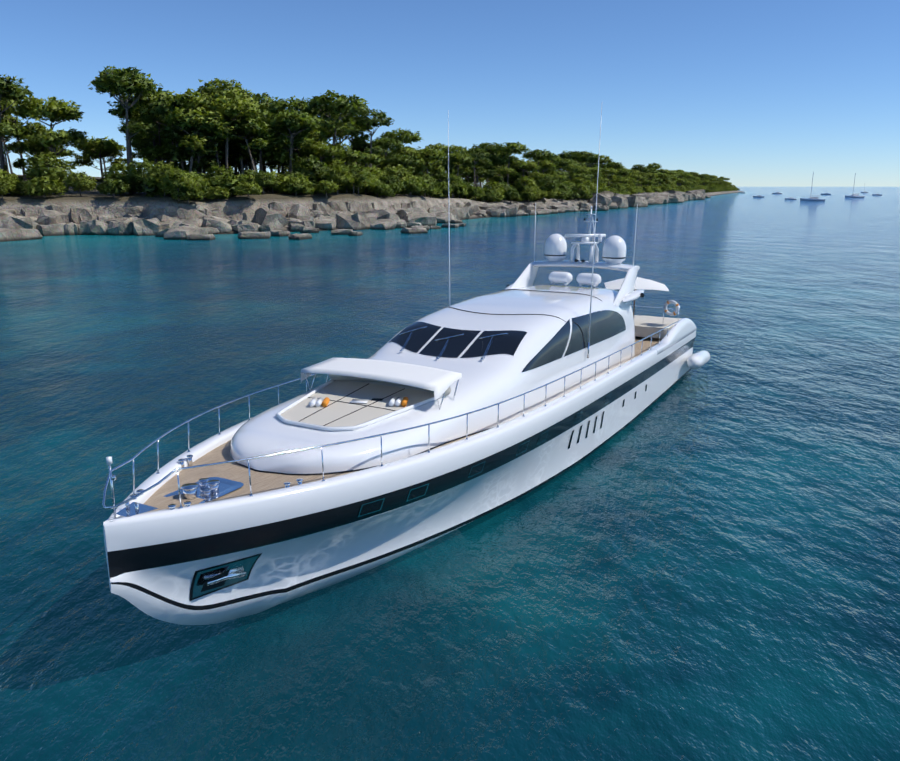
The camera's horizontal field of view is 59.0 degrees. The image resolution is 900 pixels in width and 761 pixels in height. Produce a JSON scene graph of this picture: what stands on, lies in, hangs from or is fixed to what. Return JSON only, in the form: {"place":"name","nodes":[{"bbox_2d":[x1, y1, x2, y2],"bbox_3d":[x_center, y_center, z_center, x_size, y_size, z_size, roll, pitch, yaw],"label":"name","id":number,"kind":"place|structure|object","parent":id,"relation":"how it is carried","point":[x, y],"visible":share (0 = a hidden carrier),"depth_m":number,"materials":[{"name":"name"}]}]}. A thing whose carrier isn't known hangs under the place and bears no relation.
{"place":"outdoors","nodes":[
{"label":"outdoors","id":0,"kind":"place"},
{"bbox_2d":[0,175,742,234],"bbox_3d":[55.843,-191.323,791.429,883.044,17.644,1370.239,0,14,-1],"label":"island terrain","id":1,"kind":"structure","parent":0,"point":[96,201],"depth_m":165.99,"materials":[{"name":"stone"}]},
{"bbox_2d":[0,178,14,199],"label":"bush","id":2,"kind":"object","parent":1,"relation":"on","point":[5,187],"visible":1,"depth_m":153.85,"materials":[{"name":"green plant"}]},
{"bbox_2d":[1,113,23,171],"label":"pine","id":3,"kind":"object","parent":1,"relation":"on","point":[10,122],"visible":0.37,"depth_m":202.08,"materials":[{"name":"green plant"}]},
{"bbox_2d":[0,171,26,195],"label":"bush","id":4,"kind":"object","parent":1,"relation":"on","point":[13,179],"visible":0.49,"depth_m":163.36,"materials":[{"name":"green plant"}]},
{"bbox_2d":[0,121,33,193],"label":"pine","id":5,"kind":"object","parent":1,"relation":"on","point":[19,131],"visible":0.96,"depth_m":169.68,"materials":[{"name":"green plant"}]},
{"bbox_2d":[0,74,35,169],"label":"pine","id":6,"kind":"object","parent":1,"relation":"on","point":[15,91],"visible":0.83,"depth_m":169.26,"materials":[{"name":"green plant"}]},
{"bbox_2d":[0,97,46,180],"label":"pine","id":7,"kind":"object","parent":1,"relation":"on","point":[12,109],"visible":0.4,"depth_m":185.74,"materials":[{"name":"green plant"}]},
{"bbox_2d":[11,140,60,168],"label":"pine","id":8,"kind":"object","parent":1,"relation":"on","point":[19,163],"visible":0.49,"depth_m":180.81,"materials":[{"name":"green plant"}]},
{"bbox_2d":[23,174,66,197],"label":"bush","id":9,"kind":"object","parent":1,"relation":"on","point":[43,185],"visible":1,"depth_m":157.62,"materials":[{"name":"green plant"}]},
{"bbox_2d":[12,95,86,193],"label":"pine","id":10,"kind":"object","parent":1,"relation":"on","point":[57,111],"visible":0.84,"depth_m":171.94,"materials":[{"name":"green plant"}]},
{"bbox_2d":[23,151,76,194],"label":"bush","id":11,"kind":"object","parent":1,"relation":"on","point":[58,172],"visible":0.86,"depth_m":164.34,"materials":[{"name":"green plant"}]},
{"bbox_2d":[20,128,88,193],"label":"pine","id":12,"kind":"object","parent":1,"relation":"on","point":[45,138],"visible":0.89,"depth_m":168.56,"materials":[{"name":"green plant"}]},
{"bbox_2d":[34,145,79,167],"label":"pine","id":13,"kind":"object","parent":1,"relation":"on","point":[65,152],"visible":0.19,"depth_m":217.86,"materials":[{"name":"green plant"}]},
{"bbox_2d":[64,171,96,195],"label":"bush","id":14,"kind":"object","parent":1,"relation":"on","point":[79,183],"visible":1,"depth_m":163.37,"materials":[{"name":"green plant"}]},
{"bbox_2d":[71,136,126,181],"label":"pine","id":15,"kind":"object","parent":1,"relation":"on","point":[91,146],"visible":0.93,"depth_m":201.17,"materials":[{"name":"green plant"}]},
{"bbox_2d":[81,150,123,173],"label":"pine","id":16,"kind":"object","parent":1,"relation":"on","point":[104,153],"visible":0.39,"depth_m":208.65,"materials":[{"name":"green plant"}]},
{"bbox_2d":[97,178,130,197],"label":"bush","id":17,"kind":"object","parent":1,"relation":"on","point":[110,186],"visible":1,"depth_m":161.28,"materials":[{"name":"green plant"}]},
{"bbox_2d":[99,162,140,195],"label":"bush","id":18,"kind":"object","parent":1,"relation":"on","point":[114,171],"visible":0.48,"depth_m":167.62,"materials":[{"name":"green plant"}]},
{"bbox_2d":[88,68,156,192],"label":"pine","id":19,"kind":"object","parent":1,"relation":"on","point":[135,114],"visible":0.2,"depth_m":175.82,"materials":[{"name":"green plant"}]},
{"bbox_2d":[93,66,162,194],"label":"pine","id":20,"kind":"object","parent":1,"relation":"on","point":[139,86],"visible":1,"depth_m":170.10,"materials":[{"name":"green plant"}]},
{"bbox_2d":[124,158,161,194],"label":"bush","id":21,"kind":"object","parent":1,"relation":"on","point":[136,177],"visible":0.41,"depth_m":166.13,"materials":[{"name":"green plant"}]},
{"bbox_2d":[118,86,174,163],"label":"pine","id":22,"kind":"object","parent":1,"relation":"on","point":[141,100],"visible":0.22,"depth_m":188.40,"materials":[{"name":"green plant"}]},
{"bbox_2d":[130,116,170,160],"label":"pine","id":23,"kind":"object","parent":1,"relation":"on","point":[142,137],"visible":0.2,"depth_m":188.76,"materials":[{"name":"green plant"}]},
{"bbox_2d":[138,143,177,170],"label":"pine","id":24,"kind":"object","parent":1,"relation":"on","point":[159,152],"visible":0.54,"depth_m":179.66,"materials":[{"name":"green plant"}]},
{"bbox_2d":[142,160,175,195],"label":"bush","id":25,"kind":"object","parent":1,"relation":"on","point":[151,177],"visible":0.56,"depth_m":160.55,"materials":[{"name":"green plant"}]},
{"bbox_2d":[134,97,192,172],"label":"pine","id":26,"kind":"object","parent":1,"relation":"on","point":[157,109],"visible":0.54,"depth_m":172.12,"materials":[{"name":"green plant"}]},
{"bbox_2d":[141,169,195,196],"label":"bush","id":27,"kind":"object","parent":1,"relation":"on","point":[150,192],"visible":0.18,"depth_m":162.19,"materials":[{"name":"green plant"}]},
{"bbox_2d":[161,168,197,200],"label":"bush","id":28,"kind":"object","parent":1,"relation":"on","point":[174,182],"visible":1,"depth_m":156.78,"materials":[{"name":"green plant"}]},
{"bbox_2d":[170,185,205,203],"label":"bush","id":29,"kind":"object","parent":1,"relation":"on","point":[184,193],"visible":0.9,"depth_m":158.71,"materials":[{"name":"green plant"}]},
{"bbox_2d":[159,105,229,172],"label":"pine","id":30,"kind":"object","parent":1,"relation":"on","point":[208,119],"visible":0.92,"depth_m":170.02,"materials":[{"name":"green plant"}]},
{"bbox_2d":[169,145,222,171],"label":"pine","id":31,"kind":"object","parent":1,"relation":"on","point":[201,164],"visible":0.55,"depth_m":177.70,"materials":[{"name":"green plant"}]},
{"bbox_2d":[162,125,232,173],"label":"pine","id":32,"kind":"object","parent":1,"relation":"on","point":[194,152],"visible":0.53,"depth_m":174.90,"materials":[{"name":"green plant"}]},
{"bbox_2d":[169,88,229,173],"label":"pine","id":33,"kind":"object","parent":1,"relation":"on","point":[184,99],"visible":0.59,"depth_m":171.33,"materials":[{"name":"green plant"}]},
{"bbox_2d":[194,180,212,200],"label":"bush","id":34,"kind":"object","parent":1,"relation":"on","point":[205,186],"visible":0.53,"depth_m":163.74,"materials":[{"name":"green plant"}]},
{"bbox_2d":[206,185,231,199],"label":"bush","id":35,"kind":"object","parent":1,"relation":"on","point":[219,192],"visible":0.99,"depth_m":163.52,"materials":[{"name":"green plant"}]},
{"bbox_2d":[203,164,235,179],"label":"bush","id":36,"kind":"object","parent":1,"relation":"on","point":[219,170],"visible":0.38,"depth_m":172.89,"materials":[{"name":"green plant"}]},
{"bbox_2d":[204,131,238,168],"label":"pine","id":37,"kind":"object","parent":1,"relation":"on","point":[232,138],"visible":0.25,"depth_m":179.38,"materials":[{"name":"green plant"}]},
{"bbox_2d":[194,78,249,167],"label":"pine","id":38,"kind":"object","parent":1,"relation":"on","point":[221,87],"visible":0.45,"depth_m":179.17,"materials":[{"name":"green plant"}]},
{"bbox_2d":[206,173,241,194],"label":"bush","id":39,"kind":"object","parent":1,"relation":"on","point":[225,182],"visible":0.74,"depth_m":166.30,"materials":[{"name":"green plant"}]},
{"bbox_2d":[196,97,261,167],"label":"pine","id":40,"kind":"object","parent":1,"relation":"on","point":[237,107],"visible":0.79,"depth_m":174.29,"materials":[{"name":"green plant"}]},
{"bbox_2d":[217,88,260,173],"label":"pine","id":41,"kind":"object","parent":1,"relation":"on","point":[256,102],"visible":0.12,"depth_m":183.54,"materials":[{"name":"green plant"}]},
{"bbox_2d":[223,114,272,171],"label":"pine","id":42,"kind":"object","parent":1,"relation":"on","point":[252,121],"visible":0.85,"depth_m":179.13,"materials":[{"name":"green plant"}]},
{"bbox_2d":[233,174,262,188],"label":"bush","id":43,"kind":"object","parent":1,"relation":"on","point":[247,178],"visible":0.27,"depth_m":169.55,"materials":[{"name":"green plant"}]},
{"bbox_2d":[234,182,263,197],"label":"bush","id":44,"kind":"object","parent":1,"relation":"on","point":[247,188],"visible":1,"depth_m":163.26,"materials":[{"name":"green plant"}]},
{"bbox_2d":[228,136,278,170],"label":"pine","id":45,"kind":"object","parent":1,"relation":"on","point":[272,164],"visible":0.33,"depth_m":189.30,"materials":[{"name":"green plant"}]},
{"bbox_2d":[236,136,271,170],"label":"pine","id":46,"kind":"object","parent":1,"relation":"on","point":[256,154],"visible":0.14,"depth_m":188.96,"materials":[{"name":"green plant"}]},
{"bbox_2d":[228,130,286,169],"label":"pine","id":47,"kind":"object","parent":1,"relation":"on","point":[236,154],"visible":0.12,"depth_m":188.35,"materials":[{"name":"green plant"}]},
{"bbox_2d":[236,125,293,170],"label":"pine","id":48,"kind":"object","parent":1,"relation":"on","point":[280,156],"visible":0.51,"depth_m":186.71,"materials":[{"name":"green plant"}]},
{"bbox_2d":[254,170,276,193],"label":"bush","id":49,"kind":"object","parent":1,"relation":"on","point":[266,181],"visible":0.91,"depth_m":170.40,"materials":[{"name":"green plant"}]},
{"bbox_2d":[250,92,285,170],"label":"pine","id":50,"kind":"object","parent":1,"relation":"on","point":[263,101],"visible":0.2,"depth_m":208.81,"materials":[{"name":"green plant"}]},
{"bbox_2d":[261,171,292,193],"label":"bush","id":51,"kind":"object","parent":1,"relation":"on","point":[278,179],"visible":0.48,"depth_m":174.19,"materials":[{"name":"green plant"}]},
{"bbox_2d":[261,95,318,129],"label":"pine","id":52,"kind":"object","parent":1,"relation":"on","point":[279,105],"visible":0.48,"depth_m":204.49,"materials":[{"name":"green plant"}]},
{"bbox_2d":[263,110,321,172],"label":"pine","id":53,"kind":"object","parent":1,"relation":"on","point":[293,119],"visible":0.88,"depth_m":183.98,"materials":[{"name":"green plant"}]},
{"bbox_2d":[268,111,320,171],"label":"pine","id":54,"kind":"object","parent":1,"relation":"on","point":[306,143],"visible":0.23,"depth_m":188.63,"materials":[{"name":"green plant"}]},
{"bbox_2d":[276,175,315,195],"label":"bush","id":55,"kind":"object","parent":1,"relation":"on","point":[289,186],"visible":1,"depth_m":174.03,"materials":[{"name":"green plant"}]},
{"bbox_2d":[282,128,327,162],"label":"pine","id":56,"kind":"object","parent":1,"relation":"on","point":[314,134],"visible":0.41,"depth_m":197.91,"materials":[{"name":"green plant"}]},
{"bbox_2d":[290,154,328,181],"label":"bush","id":57,"kind":"object","parent":1,"relation":"on","point":[319,172],"visible":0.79,"depth_m":183.17,"materials":[{"name":"green plant"}]},
{"bbox_2d":[298,140,344,169],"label":"pine","id":58,"kind":"object","parent":1,"relation":"on","point":[321,149],"visible":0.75,"depth_m":196.82,"materials":[{"name":"green plant"}]},
{"bbox_2d":[313,180,339,197],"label":"bush","id":59,"kind":"object","parent":1,"relation":"on","point":[325,187],"visible":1,"depth_m":177.43,"materials":[{"name":"green plant"}]},
{"bbox_2d":[316,119,351,152],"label":"pine","id":60,"kind":"object","parent":1,"relation":"on","point":[329,133],"visible":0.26,"depth_m":218.55,"materials":[{"name":"green plant"}]},
{"bbox_2d":[304,89,368,156],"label":"pine","id":61,"kind":"object","parent":1,"relation":"on","point":[343,104],"visible":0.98,"depth_m":199.49,"materials":[{"name":"green plant"}]},
{"bbox_2d":[313,104,359,172],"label":"pine","id":62,"kind":"object","parent":1,"relation":"on","point":[345,119],"visible":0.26,"depth_m":227.00,"materials":[{"name":"green plant"}]},
{"bbox_2d":[322,164,353,194],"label":"bush","id":63,"kind":"object","parent":1,"relation":"on","point":[338,178],"visible":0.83,"depth_m":182.14,"materials":[{"name":"green plant"}]},
{"bbox_2d":[329,148,365,172],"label":"pine","id":64,"kind":"object","parent":1,"relation":"on","point":[349,156],"visible":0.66,"depth_m":210.60,"materials":[{"name":"green plant"}]},
{"bbox_2d":[336,161,371,193],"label":"bush","id":65,"kind":"object","parent":1,"relation":"on","point":[359,177],"visible":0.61,"depth_m":186.16,"materials":[{"name":"green plant"}]},
{"bbox_2d":[0,189,710,241],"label":"shore rocks","id":66,"kind":"object","parent":1,"relation":"on","point":[180,224],"visible":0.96,"depth_m":163.25,"materials":[{"name":"stone"}]},
{"bbox_2d":[351,142,376,167],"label":"pine","id":67,"kind":"object","parent":1,"relation":"on","point":[359,147],"visible":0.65,"depth_m":229.40,"materials":[{"name":"green plant"}]},
{"bbox_2d":[348,153,384,171],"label":"pine","id":68,"kind":"object","parent":1,"relation":"on","point":[372,158],"visible":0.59,"depth_m":216.34,"materials":[{"name":"green plant"}]},
{"bbox_2d":[351,108,394,167],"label":"pine","id":69,"kind":"object","parent":1,"relation":"on","point":[364,121],"visible":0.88,"depth_m":226.04,"materials":[{"name":"green plant"}]},
{"bbox_2d":[365,180,392,196],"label":"bush","id":70,"kind":"object","parent":1,"relation":"on","point":[379,188],"visible":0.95,"depth_m":196.18,"materials":[{"name":"green plant"}]},
{"bbox_2d":[372,137,405,166],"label":"pine","id":71,"kind":"object","parent":1,"relation":"on","point":[394,144],"visible":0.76,"depth_m":239.81,"materials":[{"name":"green plant"}]},
{"bbox_2d":[379,175,398,196],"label":"bush","id":72,"kind":"object","parent":1,"relation":"on","point":[385,178],"visible":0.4,"depth_m":206.00,"materials":[{"name":"green plant"}]},
{"bbox_2d":[383,164,411,182],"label":"bush","id":73,"kind":"object","parent":1,"relation":"on","point":[391,170],"visible":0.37,"depth_m":219.65,"materials":[{"name":"green plant"}]},
{"bbox_2d":[376,128,421,152],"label":"pine","id":74,"kind":"object","parent":1,"relation":"on","point":[402,134],"visible":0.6,"depth_m":257.42,"materials":[{"name":"green plant"}]},
{"bbox_2d":[381,153,420,174],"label":"pine","id":75,"kind":"object","parent":1,"relation":"on","point":[403,160],"visible":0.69,"depth_m":235.78,"materials":[{"name":"green plant"}]},
{"bbox_2d":[391,146,419,194],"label":"pine","id":76,"kind":"object","parent":1,"relation":"on","point":[409,151],"visible":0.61,"depth_m":244.61,"materials":[{"name":"green plant"}]},
{"bbox_2d":[402,179,423,195],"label":"bush","id":77,"kind":"object","parent":1,"relation":"on","point":[413,186],"visible":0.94,"depth_m":212.77,"materials":[{"name":"green plant"}]},
{"bbox_2d":[407,147,445,196],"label":"pine","id":78,"kind":"object","parent":1,"relation":"on","point":[429,154],"visible":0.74,"depth_m":250.27,"materials":[{"name":"green plant"}]},
{"bbox_2d":[443,173,465,197],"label":"bush","id":79,"kind":"object","parent":1,"relation":"on","point":[459,184],"visible":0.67,"depth_m":242.05,"materials":[{"name":"green plant"}]},
{"bbox_2d":[441,144,467,154],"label":"pine","id":80,"kind":"object","parent":1,"relation":"on","point":[454,149],"visible":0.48,"depth_m":338.49,"materials":[{"name":"green plant"}]},
{"bbox_2d":[443,152,473,181],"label":"pine","id":81,"kind":"object","parent":1,"relation":"on","point":[459,158],"visible":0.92,"depth_m":269.83,"materials":[{"name":"green plant"}]},
{"bbox_2d":[461,148,490,184],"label":"pine","id":82,"kind":"object","parent":1,"relation":"on","point":[481,152],"visible":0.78,"depth_m":279.64,"materials":[{"name":"green plant"}]},
{"bbox_2d":[467,186,485,200],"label":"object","id":83,"kind":"object","parent":1,"relation":"on","point":[478,192],"visible":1,"depth_m":253.91,"materials":[{"name":"green plant"}]},
{"bbox_2d":[460,157,494,186],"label":"pine","id":84,"kind":"object","parent":1,"relation":"on","point":[484,162],"visible":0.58,"depth_m":288.31,"materials":[{"name":"green plant"}]},
{"bbox_2d":[472,142,503,182],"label":"pine","id":85,"kind":"object","parent":1,"relation":"on","point":[488,148],"visible":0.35,"depth_m":314.18,"materials":[{"name":"green plant"}]},
{"bbox_2d":[482,180,505,201],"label":"bush","id":86,"kind":"object","parent":1,"relation":"on","point":[491,184],"visible":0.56,"depth_m":273.16,"materials":[{"name":"green plant"}]},
{"bbox_2d":[487,153,514,182],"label":"pine","id":87,"kind":"object","parent":1,"relation":"on","point":[494,158],"visible":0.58,"depth_m":306.94,"materials":[{"name":"green plant"}]},
{"bbox_2d":[492,167,516,181],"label":"pine","id":88,"kind":"object","parent":1,"relation":"on","point":[509,171],"visible":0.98,"depth_m":299.26,"materials":[{"name":"green plant"}]},
{"bbox_2d":[491,141,529,186],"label":"pine","id":89,"kind":"object","parent":1,"relation":"on","point":[513,148],"visible":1,"depth_m":303.47,"materials":[{"name":"green plant"}]},
{"bbox_2d":[503,187,519,202],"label":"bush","id":90,"kind":"object","parent":1,"relation":"on","point":[509,195],"visible":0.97,"depth_m":273.87,"materials":[{"name":"green plant"}]},
{"bbox_2d":[510,159,538,177],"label":"pine","id":91,"kind":"object","parent":1,"relation":"on","point":[518,164],"visible":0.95,"depth_m":310.63,"materials":[{"name":"green plant"}]},
{"bbox_2d":[513,175,535,192],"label":"bush","id":92,"kind":"object","parent":1,"relation":"on","point":[522,182],"visible":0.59,"depth_m":299.37,"materials":[{"name":"green plant"}]},
{"bbox_2d":[520,187,536,201],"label":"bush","id":93,"kind":"object","parent":1,"relation":"on","point":[528,194],"visible":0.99,"depth_m":285.19,"materials":[{"name":"green plant"}]},
{"bbox_2d":[521,149,557,172],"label":"pine","id":94,"kind":"object","parent":1,"relation":"on","point":[541,155],"visible":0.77,"depth_m":326.24,"materials":[{"name":"green plant"}]},
{"bbox_2d":[535,174,559,191],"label":"bush","id":95,"kind":"object","parent":1,"relation":"on","point":[552,184],"visible":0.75,"depth_m":303.03,"materials":[{"name":"green plant"}]},
{"bbox_2d":[554,159,581,180],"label":"pine","id":96,"kind":"object","parent":1,"relation":"on","point":[563,163],"visible":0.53,"depth_m":368.21,"materials":[{"name":"green plant"}]},
{"bbox_2d":[562,164,580,179],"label":"pine","id":97,"kind":"object","parent":1,"relation":"on","point":[575,168],"visible":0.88,"depth_m":362.19,"materials":[{"name":"green plant"}]},
{"bbox_2d":[566,151,591,165],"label":"pine","id":98,"kind":"object","parent":1,"relation":"on","point":[576,156],"visible":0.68,"depth_m":404.33,"materials":[{"name":"green plant"}]},
{"bbox_2d":[571,182,589,199],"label":"bush","id":99,"kind":"object","parent":1,"relation":"on","point":[582,191],"visible":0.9,"depth_m":323.24,"materials":[{"name":"green plant"}]},
{"bbox_2d":[579,153,601,181],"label":"pine","id":100,"kind":"object","parent":1,"relation":"on","point":[595,158],"visible":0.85,"depth_m":402.40,"materials":[{"name":"green plant"}]},
{"bbox_2d":[0,187,899,760],"bbox_3d":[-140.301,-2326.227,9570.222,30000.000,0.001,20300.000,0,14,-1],"label":"sea water","id":101,"kind":"structure","parent":0,"point":[702,563],"depth_m":21.90,"materials":[{"name":"liquid"}]},
{"bbox_2d":[103,331,695,624],"bbox_3d":[1.639,1.293,27.860,7.000,4.453,31.870,7,16,28],"label":"yacht hull","id":102,"kind":"object","parent":101,"relation":"in","point":[307,538],"visible":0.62,"depth_m":17.27,"materials":[{"name":"plastic"}]},
{"bbox_2d":[144,336,661,511],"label":"yacht deck","id":103,"kind":"structure","parent":102,"relation":"attached to","point":[261,482],"depth_m":16.73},
{"bbox_2d":[230,285,634,475],"bbox_3d":[0.718,-0.644,25.649,5.256,3.118,20.318,7,16,28],"label":"yacht superstructure","id":104,"kind":"object","parent":103,"relation":"on","point":[526,353],"visible":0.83,"depth_m":23.43,"materials":[{"name":"plastic"}]},
{"bbox_2d":[102,108,710,600],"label":"yacht fittings","id":105,"kind":"object","parent":102,"relation":"attached to","point":[344,398],"visible":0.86,"depth_m":20.57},
{"bbox_2d":[738,172,881,200],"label":"distant boats","id":106,"kind":"object","parent":101,"relation":"on","point":[854,195],"visible":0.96,"depth_m":652.49,"materials":[{"name":"white painted fiberglass"}]},
{"bbox_2d":[0,0,899,186],"label":"sky","id":107,"kind":"structure","parent":0,"point":[750,93],"materials":[{"name":"blue"}]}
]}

